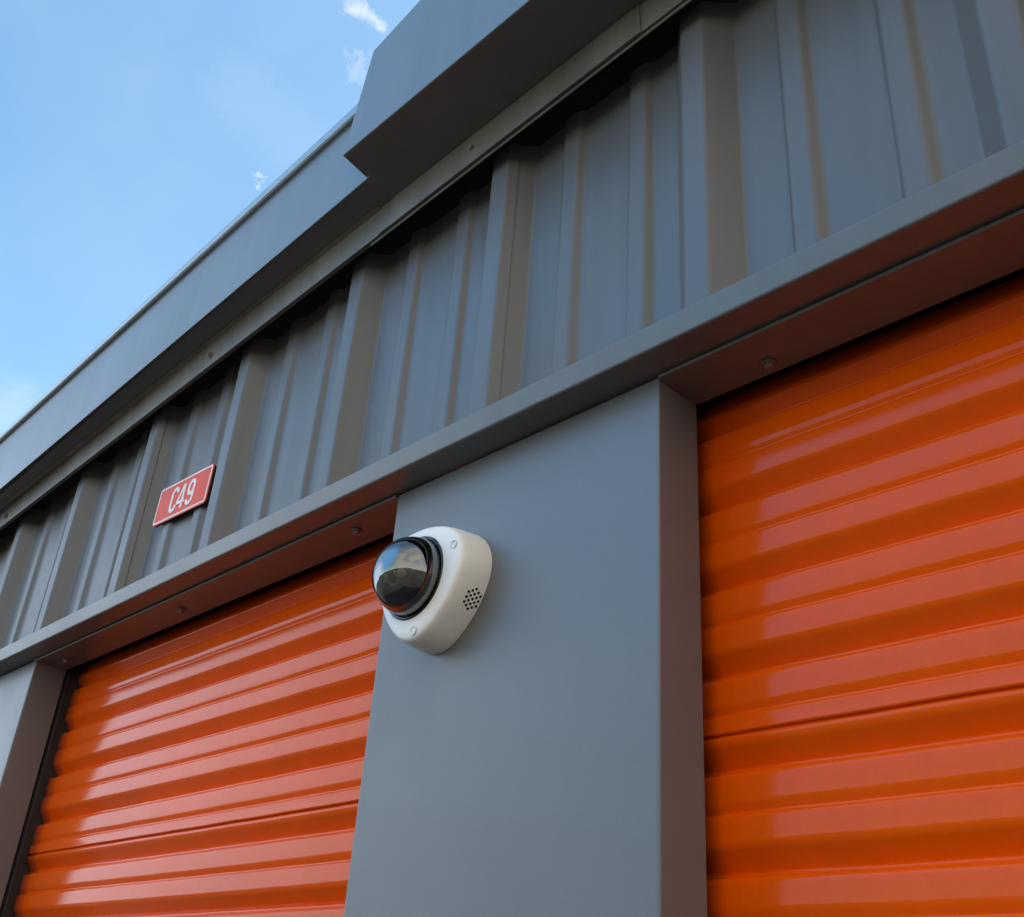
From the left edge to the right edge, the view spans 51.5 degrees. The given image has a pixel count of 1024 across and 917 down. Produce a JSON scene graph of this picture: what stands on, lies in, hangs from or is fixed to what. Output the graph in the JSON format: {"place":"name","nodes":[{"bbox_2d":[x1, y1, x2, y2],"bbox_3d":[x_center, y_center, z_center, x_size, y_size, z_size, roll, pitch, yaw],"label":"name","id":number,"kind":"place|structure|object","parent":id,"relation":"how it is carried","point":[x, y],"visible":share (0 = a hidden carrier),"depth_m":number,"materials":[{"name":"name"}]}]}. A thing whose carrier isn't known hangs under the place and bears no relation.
{"place":"outdoors","nodes":[
{"label":"outdoors","id":0,"kind":"place"},
{"bbox_2d":[0,0,419,434],"label":"sky","id":1,"kind":"structure","parent":0,"point":[133,132],"materials":[{"name":"blue"}]},
{"bbox_2d":[0,0,1023,916],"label":"storage building","id":2,"kind":"structure","parent":0,"point":[664,358],"depth_m":1.09,"materials":[{"name":"grey paint"}]},
{"bbox_2d":[153,463,216,526],"bbox_3d":[-0.550,0.064,1.782,0.008,0.079,0.186,28,-37,-36],"label":"unit sign","id":3,"kind":"object","parent":2,"relation":"attached to","point":[185,495],"visible":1,"depth_m":1.77,"materials":[{"name":"red plastic"}]},
{"bbox_2d":[0,535,393,916],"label":"roll up door","id":4,"kind":"structure","parent":2,"relation":"in","point":[210,764],"depth_m":1.57,"materials":[{"name":"orange metal"}]},
{"bbox_2d":[372,526,491,654],"bbox_3d":[-0.105,0.132,1.144,0.087,0.138,0.148,28,-37,-36],"label":"security camera","id":5,"kind":"object","parent":2,"relation":"attached to","point":[406,571],"visible":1,"depth_m":1.12,"materials":[{"name":"white plastic"}]},
{"bbox_2d":[696,271,1023,916],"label":"roll up door","id":6,"kind":"structure","parent":2,"relation":"in","point":[861,502],"depth_m":0.88,"materials":[{"name":"orange metal"}]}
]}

